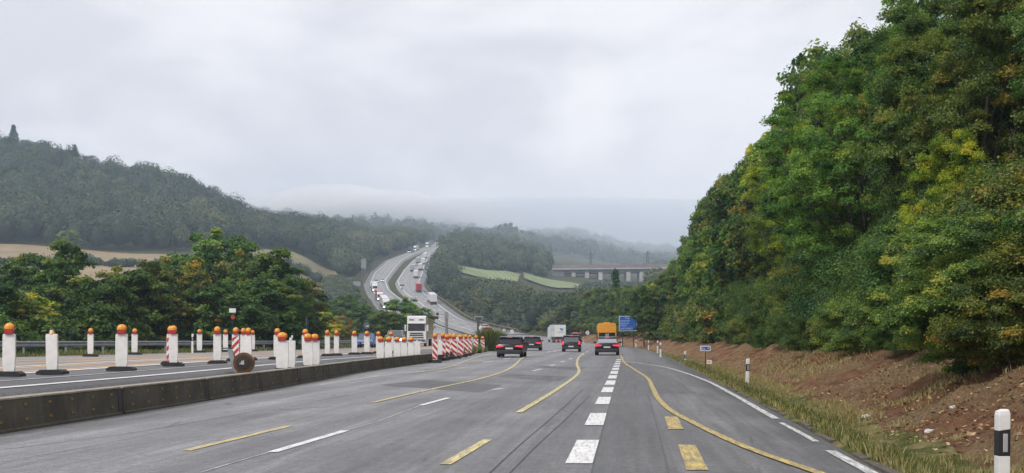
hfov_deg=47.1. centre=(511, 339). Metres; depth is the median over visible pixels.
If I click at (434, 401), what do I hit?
lane marking
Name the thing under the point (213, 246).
tree
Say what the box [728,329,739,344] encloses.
shrub
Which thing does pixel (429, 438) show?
road
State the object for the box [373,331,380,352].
guide beacon
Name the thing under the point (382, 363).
concrete barrier
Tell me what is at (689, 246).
tree
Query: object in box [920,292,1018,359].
shrub
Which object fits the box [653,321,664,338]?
shrub
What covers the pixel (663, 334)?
shrub
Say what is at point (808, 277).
shrub
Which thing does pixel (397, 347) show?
guide beacon
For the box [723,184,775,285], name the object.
tree
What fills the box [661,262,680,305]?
tree
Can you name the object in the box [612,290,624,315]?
tree
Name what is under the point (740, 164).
tree
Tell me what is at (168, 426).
tar seam
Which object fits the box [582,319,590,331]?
shrub
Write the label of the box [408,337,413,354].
guide beacon
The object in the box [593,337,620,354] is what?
saloon car
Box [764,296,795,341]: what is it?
shrub
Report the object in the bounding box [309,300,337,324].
tree
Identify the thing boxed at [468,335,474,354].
guide beacon
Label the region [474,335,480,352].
guide beacon
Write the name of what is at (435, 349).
guide beacon
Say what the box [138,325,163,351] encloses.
shrub
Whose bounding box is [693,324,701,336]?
shrub
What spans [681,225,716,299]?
tree
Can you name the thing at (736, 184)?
tree
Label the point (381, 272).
road
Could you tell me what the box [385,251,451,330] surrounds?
lane marking
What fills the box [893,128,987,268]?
tree
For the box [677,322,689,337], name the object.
shrub
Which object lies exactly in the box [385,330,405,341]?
van
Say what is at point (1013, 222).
shrub
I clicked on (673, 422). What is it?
lane marking
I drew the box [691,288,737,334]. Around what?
shrub
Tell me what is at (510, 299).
forest
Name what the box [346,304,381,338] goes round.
tree
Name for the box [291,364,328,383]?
concrete barrier
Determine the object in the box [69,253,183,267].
hedge
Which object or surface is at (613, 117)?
sky
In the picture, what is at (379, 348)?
guide beacon
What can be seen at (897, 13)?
tree
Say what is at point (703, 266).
tree
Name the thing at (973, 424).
fallen leaves
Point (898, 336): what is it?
shrub
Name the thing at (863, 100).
tree
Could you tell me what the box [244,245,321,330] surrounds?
tree
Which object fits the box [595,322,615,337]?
orange truck
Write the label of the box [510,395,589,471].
tar seam
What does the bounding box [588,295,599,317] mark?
tree
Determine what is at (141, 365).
lane marking
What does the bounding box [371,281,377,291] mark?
lorry
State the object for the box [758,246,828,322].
shrub
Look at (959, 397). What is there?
loose stones
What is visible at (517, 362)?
lane marking
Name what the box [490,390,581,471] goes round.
tar seam
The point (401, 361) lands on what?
concrete barrier
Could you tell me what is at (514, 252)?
forest
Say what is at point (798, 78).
tree
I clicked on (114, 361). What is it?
lane marking
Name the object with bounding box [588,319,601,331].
shrub
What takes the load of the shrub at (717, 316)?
on the embankment at (721, 352)
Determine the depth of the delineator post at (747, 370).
42.94 m
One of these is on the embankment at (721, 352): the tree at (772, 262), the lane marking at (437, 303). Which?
the tree at (772, 262)
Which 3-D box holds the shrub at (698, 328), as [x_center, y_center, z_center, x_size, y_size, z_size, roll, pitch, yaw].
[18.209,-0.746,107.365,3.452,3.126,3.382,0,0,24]
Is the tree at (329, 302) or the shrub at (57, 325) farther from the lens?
the tree at (329, 302)
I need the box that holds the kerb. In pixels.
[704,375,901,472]
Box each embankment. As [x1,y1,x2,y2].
[578,332,778,367]
[729,345,1023,471]
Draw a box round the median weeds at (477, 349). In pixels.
[457,343,488,354]
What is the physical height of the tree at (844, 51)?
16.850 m
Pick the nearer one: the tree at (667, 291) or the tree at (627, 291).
the tree at (667, 291)
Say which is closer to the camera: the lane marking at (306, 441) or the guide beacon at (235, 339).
the lane marking at (306, 441)
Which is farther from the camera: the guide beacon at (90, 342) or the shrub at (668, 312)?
the shrub at (668, 312)
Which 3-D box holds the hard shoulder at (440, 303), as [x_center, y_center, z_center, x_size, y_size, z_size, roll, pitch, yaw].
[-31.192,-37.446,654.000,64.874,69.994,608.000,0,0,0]
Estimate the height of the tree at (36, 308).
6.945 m
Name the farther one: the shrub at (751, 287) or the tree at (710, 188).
the tree at (710, 188)
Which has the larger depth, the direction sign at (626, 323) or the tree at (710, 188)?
the tree at (710, 188)
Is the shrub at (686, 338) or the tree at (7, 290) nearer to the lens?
the tree at (7, 290)
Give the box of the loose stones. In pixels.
[753,350,1023,435]
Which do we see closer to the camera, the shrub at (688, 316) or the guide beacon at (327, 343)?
the guide beacon at (327, 343)
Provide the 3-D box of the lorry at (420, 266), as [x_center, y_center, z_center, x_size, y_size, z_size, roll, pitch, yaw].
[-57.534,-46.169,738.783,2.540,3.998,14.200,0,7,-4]
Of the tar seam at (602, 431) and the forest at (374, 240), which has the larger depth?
the forest at (374, 240)
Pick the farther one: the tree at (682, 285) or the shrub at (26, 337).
the tree at (682, 285)
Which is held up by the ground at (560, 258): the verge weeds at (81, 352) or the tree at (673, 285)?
the verge weeds at (81, 352)
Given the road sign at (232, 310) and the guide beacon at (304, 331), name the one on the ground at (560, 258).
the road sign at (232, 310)
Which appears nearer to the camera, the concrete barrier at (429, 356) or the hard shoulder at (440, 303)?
the concrete barrier at (429, 356)
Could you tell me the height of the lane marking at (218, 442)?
0.001 m
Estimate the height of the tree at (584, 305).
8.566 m
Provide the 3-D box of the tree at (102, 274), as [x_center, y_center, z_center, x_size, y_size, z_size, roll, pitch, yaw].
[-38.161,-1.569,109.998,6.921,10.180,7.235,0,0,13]
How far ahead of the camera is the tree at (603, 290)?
320.81 m
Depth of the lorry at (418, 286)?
539.46 m
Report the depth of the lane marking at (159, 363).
39.18 m
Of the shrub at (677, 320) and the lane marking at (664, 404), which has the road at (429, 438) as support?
the lane marking at (664, 404)
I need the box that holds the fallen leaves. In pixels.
[734,344,1023,468]
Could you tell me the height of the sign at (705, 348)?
1.753 m
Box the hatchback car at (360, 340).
[357,334,375,347]
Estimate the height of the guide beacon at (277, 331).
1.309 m
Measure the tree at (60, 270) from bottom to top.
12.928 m
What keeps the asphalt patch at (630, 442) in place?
on the road at (429, 438)
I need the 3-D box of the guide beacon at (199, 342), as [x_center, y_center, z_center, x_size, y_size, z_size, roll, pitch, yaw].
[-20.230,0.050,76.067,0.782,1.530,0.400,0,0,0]
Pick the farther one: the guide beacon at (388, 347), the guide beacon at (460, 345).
the guide beacon at (460, 345)
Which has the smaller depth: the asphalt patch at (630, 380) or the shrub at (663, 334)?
the asphalt patch at (630, 380)
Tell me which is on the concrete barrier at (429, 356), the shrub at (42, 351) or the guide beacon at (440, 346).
the guide beacon at (440, 346)
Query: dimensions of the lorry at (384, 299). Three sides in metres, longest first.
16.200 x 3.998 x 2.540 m
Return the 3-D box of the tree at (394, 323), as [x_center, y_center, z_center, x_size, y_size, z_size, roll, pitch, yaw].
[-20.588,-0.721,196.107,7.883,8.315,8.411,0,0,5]
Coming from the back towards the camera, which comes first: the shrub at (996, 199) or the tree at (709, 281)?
the tree at (709, 281)
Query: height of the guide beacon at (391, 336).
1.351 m
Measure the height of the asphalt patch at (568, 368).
0.026 m
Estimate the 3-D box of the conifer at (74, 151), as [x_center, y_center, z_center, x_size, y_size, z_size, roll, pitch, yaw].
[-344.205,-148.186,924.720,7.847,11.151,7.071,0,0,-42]
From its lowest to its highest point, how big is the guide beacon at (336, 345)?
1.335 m
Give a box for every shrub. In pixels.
[0,312,20,340]
[0,321,44,354]
[14,330,45,353]
[15,311,86,351]
[44,334,101,351]
[72,312,145,352]
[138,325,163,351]
[142,321,190,351]
[142,331,203,349]
[330,337,351,344]
[575,317,589,333]
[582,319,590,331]
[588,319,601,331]
[592,316,609,330]
[611,315,625,335]
[635,327,642,334]
[644,331,658,340]
[649,305,672,327]
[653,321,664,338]
[657,303,686,332]
[657,322,668,338]
[659,314,669,328]
[667,303,687,327]
[671,311,682,329]
[674,329,694,342]
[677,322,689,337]
[680,296,704,330]
[681,286,725,330]
[688,294,722,324]
[689,330,702,341]
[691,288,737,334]
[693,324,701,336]
[694,324,710,341]
[698,326,720,344]
[712,289,737,327]
[714,320,729,342]
[717,278,751,330]
[723,290,738,316]
[724,313,751,344]
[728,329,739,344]
[731,275,789,331]
[735,268,782,322]
[736,319,755,343]
[745,266,790,307]
[747,326,775,348]
[750,264,787,319]
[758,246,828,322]
[760,254,795,319]
[762,239,841,314]
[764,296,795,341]
[769,232,873,329]
[771,308,811,348]
[775,308,826,351]
[787,262,837,301]
[805,263,845,295]
[805,291,892,352]
[806,286,866,343]
[807,224,894,329]
[816,217,880,308]
[846,232,893,328]
[848,169,1003,311]
[863,317,921,357]
[865,205,1023,376]
[883,279,929,349]
[884,152,1020,306]
[897,208,980,276]
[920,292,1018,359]
[924,225,1023,370]
[943,155,1023,313]
[995,204,1023,291]
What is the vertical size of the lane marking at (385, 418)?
0.001 m
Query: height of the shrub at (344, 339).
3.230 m
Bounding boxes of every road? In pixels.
[0,335,881,472]
[0,342,473,396]
[364,243,461,333]
[395,246,531,334]
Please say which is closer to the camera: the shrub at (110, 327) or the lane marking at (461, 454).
the lane marking at (461, 454)
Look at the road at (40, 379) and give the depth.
27.47 m
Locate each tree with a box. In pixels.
[0,252,60,315]
[0,280,37,332]
[0,292,67,340]
[27,276,144,348]
[28,238,101,315]
[56,230,81,249]
[59,265,172,340]
[94,269,118,284]
[113,256,219,340]
[157,227,262,290]
[159,254,221,317]
[174,260,221,327]
[180,276,281,348]
[208,248,261,327]
[220,277,311,347]
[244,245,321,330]
[272,277,329,346]
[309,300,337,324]
[318,312,349,343]
[329,292,370,332]
[329,315,352,343]
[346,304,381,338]
[367,311,406,338]
[379,296,436,341]
[539,318,548,329]
[553,305,564,320]
[561,296,580,319]
[561,319,576,334]
[563,304,574,319]
[571,301,581,318]
[571,314,589,335]
[576,291,591,304]
[579,299,594,317]
[586,312,597,333]
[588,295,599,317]
[589,287,608,294]
[594,294,604,316]
[597,293,608,316]
[598,291,614,318]
[605,291,622,319]
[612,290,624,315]
[614,290,630,315]
[618,288,630,311]
[619,286,631,291]
[622,286,639,315]
[628,285,661,346]
[628,287,637,315]
[653,269,671,306]
[656,271,677,308]
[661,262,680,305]
[668,260,682,303]
[675,248,696,301]
[676,227,706,300]
[677,227,689,256]
[677,279,689,307]
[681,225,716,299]
[682,206,706,253]
[687,166,742,252]
[689,196,707,236]
[697,174,776,287]
[699,174,738,220]
[700,255,715,296]
[701,235,725,296]
[705,173,728,199]
[710,209,742,293]
[712,162,749,226]
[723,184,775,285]
[733,138,764,202]
[733,150,748,169]
[736,126,775,203]
[738,129,770,193]
[740,118,814,263]
[740,127,805,273]
[757,90,864,252]
[758,49,929,284]
[758,156,789,266]
[764,38,830,140]
[781,50,869,147]
[786,53,877,180]
[786,99,885,249]
[791,33,906,156]
[829,22,935,181]
[831,23,1010,194]
[839,17,874,83]
[848,89,923,218]
[849,9,1007,241]
[861,15,935,70]
[863,0,1014,180]
[869,0,936,62]
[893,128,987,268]
[896,0,1023,217]
[929,2,1018,166]
[995,1,1023,151]
[998,1,1023,130]
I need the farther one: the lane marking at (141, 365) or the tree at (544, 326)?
the tree at (544, 326)
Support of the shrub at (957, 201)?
on the embankment at (990, 395)
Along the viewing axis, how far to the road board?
640.00 m
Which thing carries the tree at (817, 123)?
on the embankment at (990, 395)
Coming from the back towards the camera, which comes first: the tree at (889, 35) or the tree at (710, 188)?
the tree at (710, 188)
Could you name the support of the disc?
on the concrete barrier at (225, 386)
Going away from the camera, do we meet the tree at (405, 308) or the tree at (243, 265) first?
the tree at (243, 265)
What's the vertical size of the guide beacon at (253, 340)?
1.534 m
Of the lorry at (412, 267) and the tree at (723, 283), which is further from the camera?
the lorry at (412, 267)
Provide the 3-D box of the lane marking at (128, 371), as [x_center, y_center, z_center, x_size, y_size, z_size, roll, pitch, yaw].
[-10.946,0.817,19.972,1.163,0.001,80.212,0,0,4]
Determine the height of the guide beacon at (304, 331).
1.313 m
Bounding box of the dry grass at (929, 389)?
[724,343,1022,439]
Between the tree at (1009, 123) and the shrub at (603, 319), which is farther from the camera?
the shrub at (603, 319)
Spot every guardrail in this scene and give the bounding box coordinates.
[0,340,384,355]
[426,284,518,331]
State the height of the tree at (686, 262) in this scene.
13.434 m
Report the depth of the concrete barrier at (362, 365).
48.38 m
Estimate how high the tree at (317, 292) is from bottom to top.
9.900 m
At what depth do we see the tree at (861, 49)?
64.67 m
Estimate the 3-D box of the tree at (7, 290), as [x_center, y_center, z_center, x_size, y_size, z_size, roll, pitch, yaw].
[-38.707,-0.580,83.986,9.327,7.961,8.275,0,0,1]
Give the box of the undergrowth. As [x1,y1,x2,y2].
[318,273,590,334]
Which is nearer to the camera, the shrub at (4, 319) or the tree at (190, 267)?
the shrub at (4, 319)
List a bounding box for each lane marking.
[0,339,438,364]
[0,354,400,387]
[0,355,252,367]
[1,346,431,368]
[2,356,337,380]
[23,339,457,371]
[24,338,457,372]
[28,352,255,360]
[184,425,290,449]
[202,452,267,471]
[268,430,348,451]
[320,371,419,384]
[348,405,420,429]
[374,353,540,401]
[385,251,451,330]
[398,256,473,330]
[405,353,489,373]
[419,253,501,330]
[420,398,447,404]
[440,439,491,463]
[516,353,583,411]
[565,440,598,462]
[585,413,605,424]
[595,397,610,403]
[601,387,613,391]
[605,380,615,384]
[620,354,824,472]
[625,361,779,418]
[665,417,682,428]
[678,444,707,469]
[778,422,817,440]
[825,450,877,472]
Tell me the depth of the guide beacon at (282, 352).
35.97 m
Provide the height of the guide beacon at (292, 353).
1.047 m
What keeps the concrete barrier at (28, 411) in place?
on the road at (429, 438)
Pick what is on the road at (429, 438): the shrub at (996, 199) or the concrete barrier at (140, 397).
the concrete barrier at (140, 397)
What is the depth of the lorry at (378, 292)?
481.68 m
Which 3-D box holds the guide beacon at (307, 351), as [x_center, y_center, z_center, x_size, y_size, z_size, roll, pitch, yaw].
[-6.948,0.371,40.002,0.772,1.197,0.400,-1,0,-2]
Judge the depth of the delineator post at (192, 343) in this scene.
73.94 m
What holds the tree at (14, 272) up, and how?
on the ground at (560, 258)
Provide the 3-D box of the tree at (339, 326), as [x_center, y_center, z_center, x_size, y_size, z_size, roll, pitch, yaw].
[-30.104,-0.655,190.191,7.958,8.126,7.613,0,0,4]
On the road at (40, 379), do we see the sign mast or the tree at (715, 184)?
the sign mast
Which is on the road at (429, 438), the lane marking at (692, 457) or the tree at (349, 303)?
the lane marking at (692, 457)
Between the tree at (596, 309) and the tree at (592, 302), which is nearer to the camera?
the tree at (596, 309)
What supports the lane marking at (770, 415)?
on the road at (429, 438)
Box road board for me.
[361,259,365,268]
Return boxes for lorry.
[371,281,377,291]
[375,289,382,300]
[380,295,388,308]
[404,316,432,345]
[408,247,413,252]
[410,264,414,270]
[413,270,417,277]
[415,282,421,291]
[418,263,422,269]
[427,292,436,303]
[548,325,565,341]
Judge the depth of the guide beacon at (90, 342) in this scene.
57.96 m
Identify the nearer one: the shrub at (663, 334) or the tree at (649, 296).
the shrub at (663, 334)
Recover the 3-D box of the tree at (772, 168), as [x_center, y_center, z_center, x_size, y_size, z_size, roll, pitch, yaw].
[17.204,-6.715,61.871,8.630,13.097,8.685,0,0,13]
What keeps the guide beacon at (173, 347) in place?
on the road at (40, 379)
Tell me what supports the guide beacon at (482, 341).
on the road at (429, 438)
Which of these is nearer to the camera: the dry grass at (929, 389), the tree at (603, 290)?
the dry grass at (929, 389)
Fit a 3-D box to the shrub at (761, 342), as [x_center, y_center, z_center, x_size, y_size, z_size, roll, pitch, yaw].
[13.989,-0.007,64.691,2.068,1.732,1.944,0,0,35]
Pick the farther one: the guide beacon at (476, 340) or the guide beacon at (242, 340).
the guide beacon at (476, 340)
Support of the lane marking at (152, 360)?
on the concrete lanes
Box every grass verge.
[586,342,702,365]
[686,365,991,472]
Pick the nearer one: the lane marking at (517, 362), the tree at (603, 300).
the lane marking at (517, 362)
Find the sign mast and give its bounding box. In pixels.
[429,312,447,333]
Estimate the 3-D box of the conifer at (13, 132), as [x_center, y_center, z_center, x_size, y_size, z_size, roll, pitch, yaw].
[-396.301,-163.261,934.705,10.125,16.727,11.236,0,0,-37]
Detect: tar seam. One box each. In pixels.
[8,395,345,448]
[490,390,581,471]
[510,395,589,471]
[591,372,619,471]
[648,395,668,471]
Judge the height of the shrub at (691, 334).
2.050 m
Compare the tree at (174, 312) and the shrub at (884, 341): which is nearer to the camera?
the shrub at (884, 341)
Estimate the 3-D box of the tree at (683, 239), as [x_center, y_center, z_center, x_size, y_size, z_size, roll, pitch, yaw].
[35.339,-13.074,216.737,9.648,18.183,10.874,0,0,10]
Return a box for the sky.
[0,0,958,246]
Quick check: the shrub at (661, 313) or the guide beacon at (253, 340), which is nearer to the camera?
the guide beacon at (253, 340)
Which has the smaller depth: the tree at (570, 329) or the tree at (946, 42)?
the tree at (946, 42)
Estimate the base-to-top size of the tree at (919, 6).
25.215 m
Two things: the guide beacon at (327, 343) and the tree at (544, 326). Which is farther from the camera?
the tree at (544, 326)
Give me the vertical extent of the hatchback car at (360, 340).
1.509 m
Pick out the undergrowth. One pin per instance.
(341, 284)
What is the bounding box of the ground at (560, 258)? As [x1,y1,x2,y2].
[0,235,644,337]
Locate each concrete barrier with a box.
[0,387,122,433]
[109,378,208,413]
[199,372,261,399]
[255,368,299,390]
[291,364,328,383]
[326,362,350,378]
[344,359,372,373]
[370,357,394,369]
[393,355,412,366]
[412,354,427,364]
[426,353,439,360]
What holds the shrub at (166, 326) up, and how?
on the ground at (560, 258)
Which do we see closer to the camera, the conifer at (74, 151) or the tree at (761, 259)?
the tree at (761, 259)
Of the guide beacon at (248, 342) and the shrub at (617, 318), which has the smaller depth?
the guide beacon at (248, 342)
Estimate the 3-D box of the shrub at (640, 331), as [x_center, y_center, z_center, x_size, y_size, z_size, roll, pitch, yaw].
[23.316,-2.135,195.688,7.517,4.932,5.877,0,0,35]
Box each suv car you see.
[561,335,582,351]
[570,332,582,343]
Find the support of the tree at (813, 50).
on the embankment at (721, 352)
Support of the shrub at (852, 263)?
on the embankment at (990, 395)
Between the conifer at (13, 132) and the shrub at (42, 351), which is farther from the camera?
the conifer at (13, 132)
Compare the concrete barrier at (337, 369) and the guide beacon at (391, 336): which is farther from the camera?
the guide beacon at (391, 336)
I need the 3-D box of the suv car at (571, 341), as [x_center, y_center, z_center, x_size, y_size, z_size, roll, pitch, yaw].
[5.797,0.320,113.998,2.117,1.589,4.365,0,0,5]
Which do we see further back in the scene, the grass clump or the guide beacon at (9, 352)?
the grass clump
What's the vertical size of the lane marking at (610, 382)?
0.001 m
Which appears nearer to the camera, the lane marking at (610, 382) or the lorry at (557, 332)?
the lane marking at (610, 382)
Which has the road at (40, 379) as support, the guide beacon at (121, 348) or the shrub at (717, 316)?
the guide beacon at (121, 348)
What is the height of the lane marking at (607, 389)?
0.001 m
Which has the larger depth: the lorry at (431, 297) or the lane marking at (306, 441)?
the lorry at (431, 297)
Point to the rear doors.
(557, 327)
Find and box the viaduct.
[552,264,667,281]
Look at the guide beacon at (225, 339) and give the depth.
80.34 m
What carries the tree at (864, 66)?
on the embankment at (990, 395)
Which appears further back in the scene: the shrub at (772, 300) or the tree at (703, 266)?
the tree at (703, 266)
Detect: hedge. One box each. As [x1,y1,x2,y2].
[0,256,52,266]
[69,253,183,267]
[248,254,331,281]
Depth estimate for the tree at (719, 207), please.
95.42 m
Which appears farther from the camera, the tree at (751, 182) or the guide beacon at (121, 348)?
the tree at (751, 182)
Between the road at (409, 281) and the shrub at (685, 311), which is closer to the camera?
the shrub at (685, 311)
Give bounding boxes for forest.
[0,131,361,265]
[276,207,681,263]
[327,219,438,276]
[423,258,664,325]
[429,226,677,292]
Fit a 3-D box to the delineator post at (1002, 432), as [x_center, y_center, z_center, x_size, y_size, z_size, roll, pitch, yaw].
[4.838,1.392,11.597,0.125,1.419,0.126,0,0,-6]
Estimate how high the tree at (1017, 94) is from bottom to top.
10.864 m
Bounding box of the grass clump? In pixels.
[469,325,508,350]
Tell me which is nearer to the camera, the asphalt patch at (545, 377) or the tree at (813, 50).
the asphalt patch at (545, 377)
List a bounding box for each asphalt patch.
[383,380,500,391]
[498,374,567,380]
[536,366,583,369]
[592,393,678,472]
[614,363,695,392]
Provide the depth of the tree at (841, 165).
49.72 m
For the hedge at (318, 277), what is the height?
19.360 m
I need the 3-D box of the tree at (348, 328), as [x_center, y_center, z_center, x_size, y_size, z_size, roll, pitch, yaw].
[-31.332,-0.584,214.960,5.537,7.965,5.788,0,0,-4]
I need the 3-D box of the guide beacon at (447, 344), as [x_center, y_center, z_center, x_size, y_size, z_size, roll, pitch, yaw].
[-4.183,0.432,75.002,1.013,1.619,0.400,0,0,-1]
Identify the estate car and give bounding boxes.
[496,336,527,356]
[524,336,542,349]
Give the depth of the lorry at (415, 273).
652.82 m
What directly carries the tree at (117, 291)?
on the ground at (560, 258)
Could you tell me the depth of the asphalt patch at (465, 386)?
35.02 m
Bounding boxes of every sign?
[229,308,235,333]
[363,322,369,330]
[619,316,636,346]
[700,346,710,367]
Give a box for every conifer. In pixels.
[8,124,19,143]
[71,145,78,158]
[610,268,619,291]
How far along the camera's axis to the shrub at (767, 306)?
65.11 m
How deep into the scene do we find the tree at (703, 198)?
199.06 m
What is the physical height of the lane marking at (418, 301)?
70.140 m
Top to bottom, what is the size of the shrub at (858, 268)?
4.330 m
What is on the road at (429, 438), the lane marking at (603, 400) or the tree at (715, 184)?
the lane marking at (603, 400)
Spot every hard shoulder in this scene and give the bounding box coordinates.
[366,244,434,310]
[420,251,514,331]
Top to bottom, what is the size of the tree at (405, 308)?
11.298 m
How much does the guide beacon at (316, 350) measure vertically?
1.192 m
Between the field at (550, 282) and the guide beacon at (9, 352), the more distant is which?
the field at (550, 282)
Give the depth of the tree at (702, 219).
138.00 m
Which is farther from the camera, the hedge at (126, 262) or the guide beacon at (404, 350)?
the hedge at (126, 262)
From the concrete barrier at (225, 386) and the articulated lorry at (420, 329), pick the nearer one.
the concrete barrier at (225, 386)
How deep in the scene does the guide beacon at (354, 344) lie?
65.60 m
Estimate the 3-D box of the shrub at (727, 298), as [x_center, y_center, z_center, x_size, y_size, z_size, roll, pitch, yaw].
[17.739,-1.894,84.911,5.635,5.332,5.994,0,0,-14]
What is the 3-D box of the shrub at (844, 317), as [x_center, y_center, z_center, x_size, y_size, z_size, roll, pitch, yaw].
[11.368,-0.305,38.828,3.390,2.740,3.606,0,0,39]
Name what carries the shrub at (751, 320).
on the embankment at (721, 352)
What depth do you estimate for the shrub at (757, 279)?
72.57 m
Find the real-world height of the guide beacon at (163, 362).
1.289 m
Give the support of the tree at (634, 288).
on the embankment at (721, 352)
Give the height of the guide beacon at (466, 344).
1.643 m
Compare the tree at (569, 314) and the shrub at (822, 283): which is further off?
the tree at (569, 314)
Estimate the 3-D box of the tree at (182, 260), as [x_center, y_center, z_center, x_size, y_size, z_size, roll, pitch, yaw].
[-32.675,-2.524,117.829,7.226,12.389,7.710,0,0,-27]
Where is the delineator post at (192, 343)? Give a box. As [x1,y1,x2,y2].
[191,334,193,352]
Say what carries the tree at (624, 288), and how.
on the embankment at (721, 352)
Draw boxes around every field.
[0,244,169,279]
[250,249,335,283]
[458,266,520,282]
[523,272,579,287]
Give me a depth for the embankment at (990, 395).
23.27 m
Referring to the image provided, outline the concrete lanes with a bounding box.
[0,334,473,373]
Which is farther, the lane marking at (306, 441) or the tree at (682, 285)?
the tree at (682, 285)
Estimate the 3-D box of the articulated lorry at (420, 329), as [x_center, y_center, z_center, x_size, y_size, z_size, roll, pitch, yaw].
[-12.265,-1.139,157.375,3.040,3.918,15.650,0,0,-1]
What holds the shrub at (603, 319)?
on the embankment at (721, 352)
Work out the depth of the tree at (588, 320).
287.50 m
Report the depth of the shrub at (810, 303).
47.16 m
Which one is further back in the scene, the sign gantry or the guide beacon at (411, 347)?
the sign gantry
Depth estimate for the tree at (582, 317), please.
295.44 m
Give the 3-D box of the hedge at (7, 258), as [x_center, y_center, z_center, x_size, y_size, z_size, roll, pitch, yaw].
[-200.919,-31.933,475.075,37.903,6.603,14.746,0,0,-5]
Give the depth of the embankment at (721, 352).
99.96 m
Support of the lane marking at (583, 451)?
on the road at (429, 438)
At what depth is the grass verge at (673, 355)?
100.75 m
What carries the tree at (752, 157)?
on the embankment at (721, 352)
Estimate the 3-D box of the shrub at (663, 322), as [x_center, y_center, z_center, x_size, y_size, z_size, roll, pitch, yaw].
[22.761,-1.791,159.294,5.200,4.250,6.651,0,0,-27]
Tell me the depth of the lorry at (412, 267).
718.89 m
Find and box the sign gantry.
[474,316,482,334]
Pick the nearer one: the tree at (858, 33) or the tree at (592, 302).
the tree at (858, 33)
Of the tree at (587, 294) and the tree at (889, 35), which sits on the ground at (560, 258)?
the tree at (587, 294)
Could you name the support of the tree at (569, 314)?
on the ground at (560, 258)
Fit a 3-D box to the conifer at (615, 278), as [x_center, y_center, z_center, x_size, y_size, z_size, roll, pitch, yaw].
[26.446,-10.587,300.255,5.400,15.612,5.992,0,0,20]
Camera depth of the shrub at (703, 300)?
111.88 m
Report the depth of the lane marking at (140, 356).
54.86 m
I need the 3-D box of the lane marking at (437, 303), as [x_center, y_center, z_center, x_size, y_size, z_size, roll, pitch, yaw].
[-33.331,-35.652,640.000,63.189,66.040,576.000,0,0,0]
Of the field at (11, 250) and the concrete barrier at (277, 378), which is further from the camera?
the field at (11, 250)
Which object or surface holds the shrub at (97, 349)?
on the ground at (560, 258)
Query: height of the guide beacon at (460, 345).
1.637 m
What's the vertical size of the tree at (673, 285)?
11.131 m
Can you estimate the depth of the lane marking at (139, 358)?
49.23 m
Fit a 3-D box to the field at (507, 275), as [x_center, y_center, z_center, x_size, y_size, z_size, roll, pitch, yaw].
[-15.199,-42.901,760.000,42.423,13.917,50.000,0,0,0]
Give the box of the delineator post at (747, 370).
[745,359,749,383]
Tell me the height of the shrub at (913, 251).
4.384 m
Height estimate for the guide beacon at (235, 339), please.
1.312 m
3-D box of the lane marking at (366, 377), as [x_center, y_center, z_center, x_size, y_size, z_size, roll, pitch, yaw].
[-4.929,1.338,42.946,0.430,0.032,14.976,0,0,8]
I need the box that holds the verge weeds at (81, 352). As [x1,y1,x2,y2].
[0,344,384,356]
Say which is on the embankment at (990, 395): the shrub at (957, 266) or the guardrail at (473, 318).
the shrub at (957, 266)
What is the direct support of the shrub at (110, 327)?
on the ground at (560, 258)
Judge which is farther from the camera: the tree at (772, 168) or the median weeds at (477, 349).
the median weeds at (477, 349)
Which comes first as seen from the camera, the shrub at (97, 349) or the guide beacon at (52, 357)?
the guide beacon at (52, 357)
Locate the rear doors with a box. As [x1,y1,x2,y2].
[555,325,564,336]
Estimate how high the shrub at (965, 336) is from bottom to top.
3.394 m
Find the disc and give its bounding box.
[222,348,254,373]
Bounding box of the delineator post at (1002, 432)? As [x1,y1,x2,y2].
[994,409,1010,472]
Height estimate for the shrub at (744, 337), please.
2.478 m
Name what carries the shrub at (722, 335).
on the embankment at (721, 352)
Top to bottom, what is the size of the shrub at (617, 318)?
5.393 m
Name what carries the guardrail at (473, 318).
on the ground at (560, 258)
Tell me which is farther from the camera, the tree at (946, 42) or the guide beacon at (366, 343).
the guide beacon at (366, 343)
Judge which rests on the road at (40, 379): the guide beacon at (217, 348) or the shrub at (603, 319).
the guide beacon at (217, 348)
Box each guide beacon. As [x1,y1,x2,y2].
[0,323,25,375]
[36,330,68,374]
[82,328,98,356]
[106,324,136,370]
[128,328,141,354]
[160,326,170,364]
[162,325,184,365]
[194,329,205,352]
[207,326,227,363]
[222,330,227,351]
[226,327,239,360]
[240,328,245,352]
[245,328,257,359]
[251,330,257,350]
[268,328,279,359]
[276,332,296,370]
[288,338,295,367]
[297,329,307,357]
[302,333,312,365]
[311,334,319,364]
[321,330,333,355]
[332,330,342,355]
[348,331,360,354]
[361,331,373,353]
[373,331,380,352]
[376,336,383,357]
[385,337,391,356]
[389,332,393,352]
[394,337,400,355]
[401,337,407,355]
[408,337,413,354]
[414,340,419,354]
[428,333,441,362]
[438,340,445,355]
[440,333,448,359]
[445,334,454,358]
[451,334,461,358]
[457,334,466,356]
[463,334,471,355]
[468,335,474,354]
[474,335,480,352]
[481,336,486,351]
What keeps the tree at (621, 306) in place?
on the embankment at (721, 352)
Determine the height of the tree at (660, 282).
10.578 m

